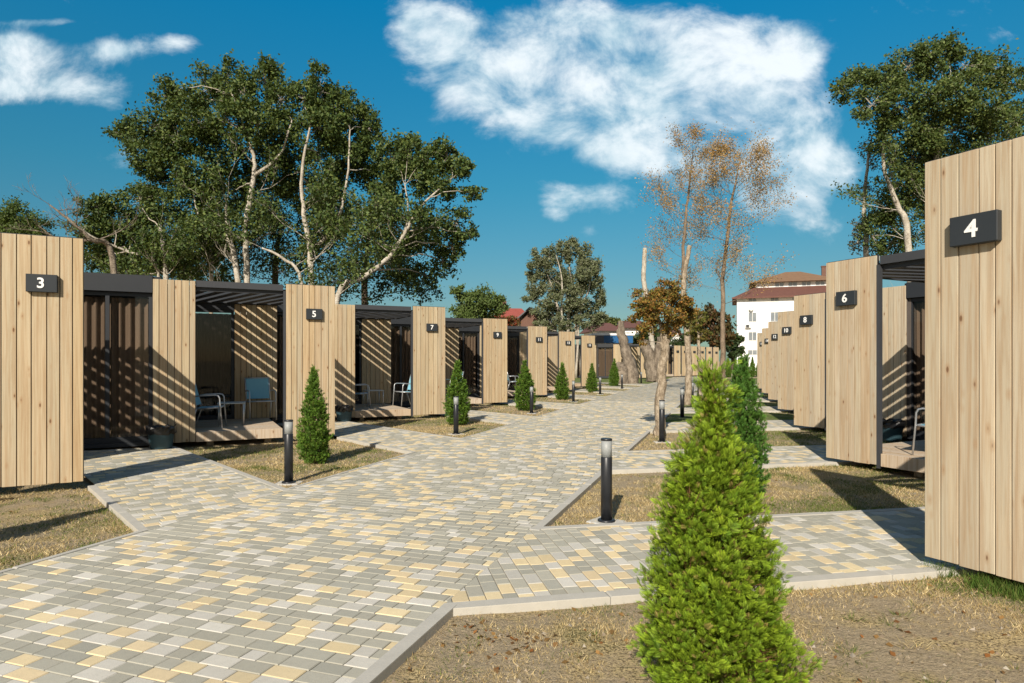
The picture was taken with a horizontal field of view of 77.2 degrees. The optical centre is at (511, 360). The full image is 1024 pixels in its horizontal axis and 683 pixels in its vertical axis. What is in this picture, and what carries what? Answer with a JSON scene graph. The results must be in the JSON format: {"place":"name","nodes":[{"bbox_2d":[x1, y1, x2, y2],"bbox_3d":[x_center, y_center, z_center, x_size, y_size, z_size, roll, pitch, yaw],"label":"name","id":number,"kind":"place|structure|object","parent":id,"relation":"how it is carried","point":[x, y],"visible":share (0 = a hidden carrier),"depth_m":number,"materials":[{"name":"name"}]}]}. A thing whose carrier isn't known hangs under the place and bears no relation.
{"place":"outdoors","nodes":[
{"label":"outdoors","id":0,"kind":"place"},
{"bbox_2d":[84,447,280,529],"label":"branch path","id":1,"kind":"structure","parent":0,"point":[149,488],"depth_m":7.79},
{"bbox_2d":[145,424,176,449],"bbox_3d":[-6.022,1.298,11.005,0.476,0.404,0.489,0,0,-9],"label":"waste bin","id":2,"kind":"object","parent":1,"relation":"on","point":[160,437],"visible":1,"depth_m":10.85,"materials":[{"name":"plastic"}]},
{"bbox_2d":[0,376,731,682],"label":"path","id":3,"kind":"structure","parent":0,"point":[350,577],"depth_m":4.62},
{"bbox_2d":[277,421,458,451],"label":"branch path","id":4,"kind":"structure","parent":0,"point":[409,440],"depth_m":12.73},
{"bbox_2d":[335,404,353,421],"bbox_3d":[-4.188,1.298,15.992,0.476,0.404,0.489,0,0,37],"label":"waste bin","id":5,"kind":"object","parent":4,"relation":"on","point":[343,413],"visible":0.96,"depth_m":15.82,"materials":[{"name":"plastic"}]},
{"bbox_2d":[404,407,534,422],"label":"branch path","id":6,"kind":"structure","parent":0,"point":[497,416],"depth_m":17.32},
{"bbox_2d":[0,362,1023,682],"bbox_3d":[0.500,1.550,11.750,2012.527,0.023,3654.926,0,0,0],"label":"ground","id":7,"kind":"structure","parent":0,"point":[618,662],"depth_m":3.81,"materials":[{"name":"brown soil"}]},
{"bbox_2d":[0,193,61,235],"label":"broadleaf tree","id":8,"kind":"object","parent":7,"relation":"on","point":[8,218],"visible":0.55,"depth_m":29.57,"materials":[{"name":"green plant"}]},
{"bbox_2d":[0,232,83,486],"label":"timber cabin","id":9,"kind":"object","parent":7,"relation":"on","point":[41,359],"visible":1,"depth_m":7.47,"materials":[{"name":"wood"}]},
{"bbox_2d":[0,172,142,273],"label":"dead tree","id":10,"kind":"object","parent":7,"relation":"on","point":[112,257],"visible":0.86,"depth_m":20.86,"materials":[{"name":"wood"}]},
{"bbox_2d":[57,177,224,283],"bbox_3d":[-14.225,-2.794,24.194,6.143,8.798,4.955,0,0,0],"label":"poplar tree","id":11,"kind":"object","parent":7,"relation":"on","point":[144,232],"visible":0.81,"depth_m":24.02,"materials":[{"name":"green plant"}]},
{"bbox_2d":[81,203,229,283],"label":"broadleaf tree","id":12,"kind":"object","parent":7,"relation":"on","point":[147,253],"visible":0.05,"depth_m":31.78,"materials":[{"name":"green plant"}]},
{"bbox_2d":[101,101,259,313],"bbox_3d":[-12.906,-4.240,24.942,5.617,11.682,4.172,0,0,-25],"label":"poplar tree","id":13,"kind":"object","parent":7,"relation":"on","point":[159,141],"visible":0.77,"depth_m":24.68,"materials":[{"name":"green plant"}]},
{"bbox_2d":[84,272,334,448],"bbox_3d":[-6.565,0.037,13.773,4.466,3.045,5.071,0,0,-26],"label":"timber cabin","id":14,"kind":"object","parent":7,"relation":"on","point":[156,349],"visible":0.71,"depth_m":11.50,"materials":[{"name":"wood"}]},
{"bbox_2d":[84,291,152,443],"bbox_3d":[-6.932,0.110,10.992,1.340,2.580,0.239,0,0,-26],"label":"glass door","id":15,"kind":"structure","parent":14,"relation":"in","point":[118,332],"depth_m":11.12,"materials":[{"name":"metal"}]},
{"bbox_2d":[195,382,226,428],"bbox_3d":[-5.790,0.824,12.213,0.597,0.916,0.566,0,0,-16],"label":"patio chair","id":16,"kind":"object","parent":14,"relation":"on","point":[198,400],"visible":0.78,"depth_m":12.18,"materials":[{"name":"blue"}]},
{"bbox_2d":[195,309,233,419],"bbox_3d":[-6.741,0.077,13.899,1.304,2.395,0.239,0,0,-26],"label":"terrace door","id":17,"kind":"structure","parent":14,"relation":"in","point":[214,333],"depth_m":14.09,"materials":[{"name":"glass"}]},
{"bbox_2d":[217,401,244,425],"bbox_3d":[-5.634,1.053,12.879,0.500,0.450,0.500,0,0,-21],"label":"patio table","id":18,"kind":"object","parent":14,"relation":"on","point":[233,402],"visible":0.88,"depth_m":12.79,"materials":[{"name":"metal"}]},
{"bbox_2d":[244,377,276,420],"bbox_3d":[-5.509,0.824,14.018,0.566,0.916,0.597,0,0,-34],"label":"patio chair","id":19,"kind":"object","parent":14,"relation":"on","point":[257,387],"visible":0.95,"depth_m":14.17,"materials":[{"name":"fabric"}]},
{"bbox_2d":[138,48,328,314],"bbox_3d":[-10.989,-5.268,25.145,6.214,13.751,5.501,0,0,-33],"label":"poplar tree","id":20,"kind":"object","parent":7,"relation":"on","point":[225,98],"visible":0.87,"depth_m":24.46,"materials":[{"name":"green plant"}]},
{"bbox_2d":[214,179,347,287],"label":"broadleaf tree","id":21,"kind":"object","parent":7,"relation":"on","point":[275,268],"visible":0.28,"depth_m":29.12,"materials":[{"name":"green plant"}]},
{"bbox_2d":[276,419,300,485],"bbox_3d":[-2.825,1.177,8.109,0.300,0.867,0.260,0,0,0],"label":"bollard light","id":22,"kind":"object","parent":7,"relation":"on","point":[288,453],"visible":0.94,"depth_m":8.06,"materials":[{"name":"grey metal"}]},
{"bbox_2d":[184,57,398,284],"bbox_3d":[-7.918,-4.884,24.439,6.084,12.982,6.356,0,0,14],"label":"poplar tree","id":23,"kind":"object","parent":7,"relation":"on","point":[328,115],"visible":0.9,"depth_m":23.97,"materials":[{"name":"green plant"}]},
{"bbox_2d":[295,364,333,463],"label":"thuja","id":24,"kind":"object","parent":7,"relation":"on","point":[313,444],"visible":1,"depth_m":9.61,"materials":[{"name":"green plant"}]},
{"bbox_2d":[256,304,444,421],"bbox_3d":[-4.911,0.037,18.672,4.466,3.045,5.071,0,0,-26],"label":"timber cabin","id":25,"kind":"object","parent":7,"relation":"on","point":[363,354],"visible":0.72,"depth_m":17.21,"materials":[{"name":"wood"}]},
{"bbox_2d":[277,313,282,418],"bbox_3d":[-5.279,0.110,15.891,1.340,2.580,0.239,0,0,-26],"label":"post","id":26,"kind":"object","parent":25,"relation":"in","point":[279,318],"depth_m":15.76,"materials":[{"name":"metal"}]},
{"bbox_2d":[355,323,360,403],"bbox_3d":[-5.088,0.077,18.798,1.304,2.395,0.239,0,0,-26],"label":"terrace door","id":27,"kind":"structure","parent":25,"relation":"in","point":[356,327],"depth_m":19.13,"materials":[{"name":"glass"}]},
{"bbox_2d":[355,384,370,408],"bbox_3d":[-4.153,0.824,17.416,0.597,0.916,0.566,0,0,-16],"label":"patio chair","id":28,"kind":"object","parent":25,"relation":"on","point":[367,392],"visible":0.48,"depth_m":17.23,"materials":[{"name":"grey metal"}]},
{"bbox_2d":[392,374,410,406],"bbox_3d":[-3.023,0.824,18.311,0.597,0.916,0.566,0,0,-36],"label":"patio chair","id":29,"kind":"object","parent":25,"relation":"on","point":[408,388],"visible":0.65,"depth_m":18.41,"materials":[{"name":"blue"}]},
{"bbox_2d":[296,189,445,305],"bbox_3d":[-6.454,-3.242,28.597,6.966,9.686,5.205,0,0,0],"label":"broadleaf tree","id":30,"kind":"object","parent":7,"relation":"on","point":[364,298],"visible":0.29,"depth_m":28.09,"materials":[{"name":"green plant"}]},
{"bbox_2d":[294,128,488,303],"bbox_3d":[-4.664,-3.387,23.170,5.864,9.988,7.062,0,0,-40],"label":"poplar tree","id":31,"kind":"object","parent":7,"relation":"on","point":[420,171],"visible":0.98,"depth_m":22.50,"materials":[{"name":"green plant"}]},
{"bbox_2d":[361,317,506,406],"bbox_3d":[-3.258,0.037,23.570,4.466,3.045,5.071,0,0,-26],"label":"timber cabin","id":32,"kind":"object","parent":7,"relation":"on","point":[493,360],"visible":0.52,"depth_m":22.02,"materials":[{"name":"wood"}]},
{"bbox_2d":[390,324,410,404],"bbox_3d":[-3.626,0.110,20.789,1.340,2.580,0.239,0,0,-26],"label":"glass door","id":33,"kind":"structure","parent":32,"relation":"in","point":[401,335],"depth_m":20.85,"materials":[{"name":"glass"}]},
{"bbox_2d":[441,360,470,424],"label":"thuja","id":34,"kind":"object","parent":7,"relation":"on","point":[458,387],"visible":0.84,"depth_m":15.39,"materials":[{"name":"green plant"}]},
{"bbox_2d":[449,396,464,434],"bbox_3d":[-1.183,1.177,13.539,0.300,0.867,0.260,0,0,-40],"label":"bollard light","id":35,"kind":"object","parent":7,"relation":"on","point":[455,418],"visible":0.94,"depth_m":13.49,"materials":[{"name":"grey metal"}]},
{"bbox_2d":[446,282,510,319],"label":"broadleaf tree","id":36,"kind":"object","parent":7,"relation":"on","point":[482,305],"visible":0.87,"depth_m":45.47,"materials":[{"name":"green plant"}]},
{"bbox_2d":[0,382,987,682],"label":"kerb","id":37,"kind":"structure","parent":7,"relation":"on","point":[390,662],"depth_m":4.51,"materials":[{"name":"concrete"}]},
{"bbox_2d":[459,326,546,397],"bbox_3d":[-1.605,0.037,28.469,4.466,3.045,5.071,0,0,-26],"label":"timber cabin","id":38,"kind":"object","parent":7,"relation":"on","point":[470,349],"visible":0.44,"depth_m":26.59,"materials":[{"name":"wood"}]},
{"bbox_2d":[459,331,478,395],"bbox_3d":[-1.971,0.110,25.688,1.340,2.580,0.239,0,0,-26],"label":"glass door","id":39,"kind":"structure","parent":38,"relation":"in","point":[467,342],"depth_m":25.90,"materials":[{"name":"glass"}]},
{"bbox_2d":[492,315,521,325],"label":"red shrub","id":40,"kind":"object","parent":7,"relation":"on","point":[511,319],"visible":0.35,"depth_m":49.81,"materials":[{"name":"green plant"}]},
{"bbox_2d":[498,302,523,325],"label":"house","id":41,"kind":"structure","parent":7,"relation":"on","point":[517,312],"depth_m":64.57,"materials":[{"name":"red paint"}]},
{"bbox_2d":[1,452,1023,682],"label":"soil clods","id":42,"kind":"object","parent":7,"relation":"on","point":[852,655],"visible":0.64,"depth_m":3.60,"materials":[{"name":"brown soil"}]},
{"bbox_2d":[9,476,1021,682],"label":"fallen leaves","id":43,"kind":"object","parent":7,"relation":"on","point":[495,670],"visible":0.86,"depth_m":3.54,"materials":[{"name":"brown plant"}]},
{"bbox_2d":[512,360,538,410],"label":"thuja","id":44,"kind":"object","parent":7,"relation":"on","point":[524,380],"visible":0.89,"depth_m":19.90,"materials":[{"name":"green plant"}]},
{"bbox_2d":[527,386,535,413],"bbox_3d":[0.577,1.177,18.908,0.260,0.867,0.300,0,0,10],"label":"bollard light","id":45,"kind":"object","parent":7,"relation":"on","point":[531,400],"visible":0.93,"depth_m":18.86,"materials":[{"name":"grey metal"}]},
{"bbox_2d":[517,307,556,331],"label":"house","id":46,"kind":"structure","parent":7,"relation":"on","point":[526,317],"depth_m":59.84,"materials":[{"name":"brick"}]},
{"bbox_2d":[507,331,574,391],"bbox_3d":[0.049,0.037,33.367,4.466,3.045,5.071,0,0,-26],"label":"timber cabin","id":47,"kind":"object","parent":7,"relation":"on","point":[516,349],"visible":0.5,"depth_m":31.08,"materials":[{"name":"wood"}]},
{"bbox_2d":[507,336,518,389],"bbox_3d":[-0.318,0.110,30.587,1.340,2.580,0.239,0,0,-26],"label":"glass door","id":48,"kind":"structure","parent":47,"relation":"in","point":[511,340],"depth_m":30.81,"materials":[{"name":"glass"}]},
{"bbox_2d":[554,362,569,399],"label":"thuja","id":49,"kind":"object","parent":7,"relation":"on","point":[561,391],"visible":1,"depth_m":25.50,"materials":[{"name":"green plant"}]},
{"bbox_2d":[520,235,608,377],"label":"broadleaf tree","id":50,"kind":"object","parent":7,"relation":"on","point":[575,309],"visible":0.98,"depth_m":57.50,"materials":[{"name":"green plant"}]},
{"bbox_2d":[547,335,594,387],"bbox_3d":[1.702,0.037,38.266,4.466,3.045,5.071,0,0,-26],"label":"timber cabin","id":51,"kind":"object","parent":7,"relation":"on","point":[587,350],"visible":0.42,"depth_m":36.64,"materials":[{"name":"wood"}]},
{"bbox_2d":[585,363,598,391],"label":"thuja","id":52,"kind":"object","parent":7,"relation":"on","point":[591,383],"visible":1,"depth_m":31.39,"materials":[{"name":"green plant"}]},
{"bbox_2d":[579,323,617,334],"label":"house","id":53,"kind":"structure","parent":7,"relation":"on","point":[608,328],"depth_m":79.29,"materials":[{"name":"red paint"}]},
{"bbox_2d":[591,313,620,325],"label":"broadleaf tree","id":54,"kind":"object","parent":7,"relation":"on","point":[613,321],"visible":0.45,"depth_m":84.49,"materials":[{"name":"green plant"}]},
{"bbox_2d":[586,438,626,523],"bbox_3d":[0.909,1.177,6.163,0.300,0.867,0.260,0,0,39],"label":"bollard light","id":55,"kind":"object","parent":7,"relation":"on","point":[606,481],"visible":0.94,"depth_m":6.12,"materials":[{"name":"grey metal"}]},
{"bbox_2d":[608,358,619,385],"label":"thuja","id":56,"kind":"object","parent":7,"relation":"on","point":[614,374],"visible":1,"depth_m":38.35,"materials":[{"name":"green plant"}]},
{"bbox_2d":[624,321,642,334],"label":"house","id":57,"kind":"structure","parent":7,"relation":"on","point":[629,327],"depth_m":83.97,"materials":[{"name":"white paint"}]},
{"bbox_2d":[623,277,700,435],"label":"pollarded tree","id":58,"kind":"object","parent":7,"relation":"on","point":[650,308],"visible":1,"depth_m":13.18,"materials":[{"name":"beige plant"}]},
{"bbox_2d":[654,400,670,442],"bbox_3d":[2.860,1.177,12.227,0.300,0.867,0.260,0,0,-1],"label":"bollard light","id":59,"kind":"object","parent":7,"relation":"on","point":[661,420],"visible":0.93,"depth_m":12.18,"materials":[{"name":"grey metal"}]},
{"bbox_2d":[632,326,696,345],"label":"broadleaf tree","id":60,"kind":"object","parent":7,"relation":"on","point":[678,342],"visible":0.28,"depth_m":80.05,"materials":[{"name":"green plant"}]},
{"bbox_2d":[697,347,711,373],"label":"timber cabin","id":61,"kind":"object","parent":7,"relation":"on","point":[708,352],"visible":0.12,"depth_m":66.78,"materials":[{"name":"wood"}]},
{"bbox_2d":[697,347,718,372],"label":"timber cabin","id":62,"kind":"object","parent":7,"relation":"on","point":[715,354],"visible":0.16,"depth_m":68.29,"materials":[{"name":"wood"}]},
{"bbox_2d":[689,302,737,369],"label":"broadleaf tree","id":63,"kind":"object","parent":7,"relation":"on","point":[714,328],"visible":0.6,"depth_m":74.44,"materials":[{"name":"green plant"}]},
{"bbox_2d":[627,356,827,682],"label":"thuja","id":64,"kind":"object","parent":7,"relation":"on","point":[713,617],"visible":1,"depth_m":2.81,"materials":[{"name":"green plant"}]},
{"bbox_2d":[718,333,745,371],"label":"broadleaf tree","id":65,"kind":"object","parent":7,"relation":"on","point":[735,349],"visible":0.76,"depth_m":81.25,"materials":[{"name":"green plant"}]},
{"bbox_2d":[669,120,806,388],"bbox_3d":[10.892,-5.084,31.756,6.830,13.393,6.359,0,0,0],"label":"sparse tree","id":66,"kind":"object","parent":7,"relation":"on","point":[722,149],"visible":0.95,"depth_m":31.68,"materials":[{"name":"brown plant"}]},
{"bbox_2d":[726,354,772,494],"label":"thuja","id":67,"kind":"object","parent":7,"relation":"on","point":[748,427],"visible":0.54,"depth_m":7.28,"materials":[{"name":"green plant"}]},
{"bbox_2d":[749,357,755,376],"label":"thuja","id":68,"kind":"object","parent":7,"relation":"on","point":[753,369],"visible":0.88,"depth_m":61.87,"materials":[{"name":"green plant"}]},
{"bbox_2d":[757,333,761,387],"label":"timber cabin","id":69,"kind":"object","parent":7,"relation":"on","point":[759,359],"visible":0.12,"depth_m":33.67,"materials":[{"name":"wood"}]},
{"bbox_2d":[762,328,767,392],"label":"timber cabin","id":70,"kind":"object","parent":7,"relation":"on","point":[764,360],"visible":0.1,"depth_m":28.77,"materials":[{"name":"wood"}]},
{"bbox_2d":[768,321,777,399],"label":"timber cabin","id":71,"kind":"object","parent":7,"relation":"on","point":[772,360],"visible":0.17,"depth_m":23.89,"materials":[{"name":"wood"}]},
{"bbox_2d":[732,266,825,370],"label":"hotel building","id":72,"kind":"structure","parent":7,"relation":"on","point":[757,314],"depth_m":97.28,"materials":[{"name":"white paint"}]},
{"bbox_2d":[748,312,756,321],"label":"window","id":73,"kind":"structure","parent":72,"relation":"in","point":[752,316],"depth_m":97.23,"materials":[{"name":"white glass"}]},
{"bbox_2d":[778,311,793,409],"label":"timber cabin","id":74,"kind":"object","parent":7,"relation":"on","point":[785,360],"visible":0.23,"depth_m":18.98,"materials":[{"name":"wood"}]},
{"bbox_2d":[794,282,924,439],"bbox_3d":[9.539,0.037,13.510,5.071,3.045,4.467,0,0,-26],"label":"timber cabin","id":75,"kind":"object","parent":7,"relation":"on","point":[903,352],"visible":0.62,"depth_m":12.41,"materials":[{"name":"wood"}]},
{"bbox_2d":[911,297,924,435],"bbox_3d":[8.020,0.110,11.331,0.239,2.580,1.910,0,0,-26],"label":"glass door","id":76,"kind":"structure","parent":75,"relation":"in","point":[920,431],"depth_m":12.12,"materials":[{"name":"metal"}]},
{"bbox_2d":[847,135,898,256],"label":"poplar tree","id":77,"kind":"object","parent":7,"relation":"on","point":[866,251],"visible":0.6,"depth_m":25.97,"materials":[{"name":"green plant"}]},
{"bbox_2d":[826,249,924,476],"bbox_3d":[7.891,0.037,8.663,5.071,3.045,4.467,0,0,-26],"label":"timber cabin","id":78,"kind":"object","parent":7,"relation":"on","point":[854,359],"visible":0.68,"depth_m":9.12,"materials":[{"name":"wood"}]},
{"bbox_2d":[912,408,924,454],"bbox_3d":[5.832,0.824,8.672,0.566,0.916,0.597,0,0,-41],"label":"patio chair","id":79,"kind":"object","parent":78,"relation":"on","point":[918,425],"visible":0.19,"depth_m":8.68,"materials":[{"name":"grey metal"}]},
{"bbox_2d":[883,418,905,440],"bbox_3d":[7.177,1.298,12.138,0.489,0.404,0.476,0,0,39],"label":"waste bin","id":80,"kind":"object","parent":7,"relation":"on","point":[892,429],"visible":0.78,"depth_m":11.97,"materials":[{"name":"plastic"}]},
{"bbox_2d":[825,26,1023,286],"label":"poplar tree","id":81,"kind":"object","parent":7,"relation":"on","point":[926,139],"visible":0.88,"depth_m":23.74,"materials":[{"name":"green plant"}]},
{"bbox_2d":[920,558,1023,601],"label":"weeds","id":82,"kind":"object","parent":7,"relation":"on","point":[975,581],"visible":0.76,"depth_m":4.32,"materials":[{"name":"green plant"}]},
{"bbox_2d":[925,135,1023,582],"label":"timber cabin","id":83,"kind":"object","parent":7,"relation":"on","point":[974,359],"visible":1,"depth_m":4.41,"materials":[{"name":"wood"}]},
{"bbox_2d":[1011,58,1023,125],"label":"broadleaf tree","id":84,"kind":"object","parent":7,"relation":"on","point":[1019,70],"visible":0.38,"depth_m":27.19,"materials":[{"name":"green plant"}]},
{"bbox_2d":[0,0,1023,361],"label":"sky","id":85,"kind":"structure","parent":0,"point":[559,107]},
{"bbox_2d":[499,400,578,407],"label":"branch path","id":86,"kind":"structure","parent":0,"point":[560,405],"depth_m":22.12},
{"bbox_2d":[535,393,603,398],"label":"branch path","id":87,"kind":"structure","parent":0,"point":[590,397],"depth_m":27.09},
{"bbox_2d":[575,376,674,383],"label":"lawn","id":88,"kind":"structure","parent":0,"point":[605,380],"depth_m":50.23,"materials":[{"name":"brown soil"}]},
{"bbox_2d":[575,344,621,376],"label":"timber cabin","id":89,"kind":"object","parent":88,"relation":"on","point":[578,373],"visible":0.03,"depth_m":57.90,"materials":[{"name":"wood"}]},
{"bbox_2d":[589,333,633,344],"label":"pavilion","id":90,"kind":"structure","parent":88,"relation":"on","point":[606,338],"depth_m":65.75,"materials":[{"name":"blue paint"}]},
{"bbox_2d":[596,344,644,377],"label":"timber cabin","id":91,"kind":"object","parent":88,"relation":"on","point":[606,354],"visible":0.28,"depth_m":55.42,"materials":[{"name":"wood"}]},
{"bbox_2d":[597,347,612,376],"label":"glass door","id":92,"kind":"structure","parent":91,"relation":"in","point":[605,353],"depth_m":55.46,"materials":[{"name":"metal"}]},
{"bbox_2d":[617,321,638,383],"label":"dead tree","id":93,"kind":"object","parent":88,"relation":"on","point":[627,366],"visible":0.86,"depth_m":42.62,"materials":[{"name":"beige wood"}]},
{"bbox_2d":[641,248,655,351],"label":"pale dead tree","id":94,"kind":"object","parent":88,"relation":"on","point":[644,287],"visible":0.4,"depth_m":51.86,"materials":[{"name":"beige wood"}]},
{"bbox_2d":[640,337,669,381],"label":"dead tree","id":95,"kind":"object","parent":88,"relation":"on","point":[651,358],"visible":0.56,"depth_m":46.65,"materials":[{"name":"beige plant"}]},
{"bbox_2d":[655,345,679,376],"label":"timber cabin","id":96,"kind":"object","parent":88,"relation":"on","point":[676,360],"visible":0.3,"depth_m":60.76,"materials":[{"name":"wood"}]},
{"bbox_2d":[666,346,685,376],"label":"timber cabin","id":97,"kind":"object","parent":88,"relation":"on","point":[683,368],"visible":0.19,"depth_m":62.19,"materials":[{"name":"wood"}]},
{"bbox_2d":[668,346,696,376],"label":"timber cabin","id":98,"kind":"object","parent":88,"relation":"on","point":[694,358],"visible":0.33,"depth_m":63.68,"materials":[{"name":"wood"}]},
{"bbox_2d":[447,509,958,602],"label":"branch path","id":99,"kind":"structure","parent":0,"point":[563,561],"depth_m":4.99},
{"bbox_2d":[647,420,805,430],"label":"branch path","id":100,"kind":"structure","parent":0,"point":[770,424],"depth_m":14.90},
{"bbox_2d":[669,407,783,411],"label":"branch path","id":101,"kind":"structure","parent":0,"point":[692,410],"depth_m":19.82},
{"bbox_2d":[678,402,777,407],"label":"lawn","id":102,"kind":"structure","parent":0,"point":[764,404],"depth_m":21.98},
{"bbox_2d":[680,245,692,404],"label":"cut tree","id":103,"kind":"object","parent":102,"relation":"on","point":[688,379],"visible":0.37,"depth_m":22.22,"materials":[{"name":"beige plant"}]},
{"bbox_2d":[612,446,845,468],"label":"branch path","id":104,"kind":"structure","parent":0,"point":[640,459],"depth_m":9.98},
{"bbox_2d":[665,412,793,421],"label":"lawn","id":105,"kind":"structure","parent":0,"point":[688,416],"depth_m":17.31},
{"bbox_2d":[680,388,683,416],"bbox_3d":[4.629,1.177,17.435,0.300,0.867,0.260,0,0,-41],"label":"bollard light","id":106,"kind":"object","parent":105,"relation":"on","point":[681,402],"visible":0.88,"depth_m":17.39,"materials":[{"name":"grey metal"}]},
{"bbox_2d":[683,310,712,394],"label":"broadleaf tree","id":107,"kind":"object","parent":105,"relation":"on","point":[694,326],"visible":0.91,"depth_m":17.47,"materials":[{"name":"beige plant"}]},
{"label":"lawn","id":108,"kind":"structure","parent":0,"visible":0},
{"bbox_2d":[636,117,716,354],"bbox_3d":[6.973,-4.228,27.067,3.959,11.676,3.836,0,0,0],"label":"sparse tree","id":109,"kind":"object","parent":108,"relation":"on","point":[690,178],"visible":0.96,"depth_m":26.94,"materials":[{"name":"brown plant"}]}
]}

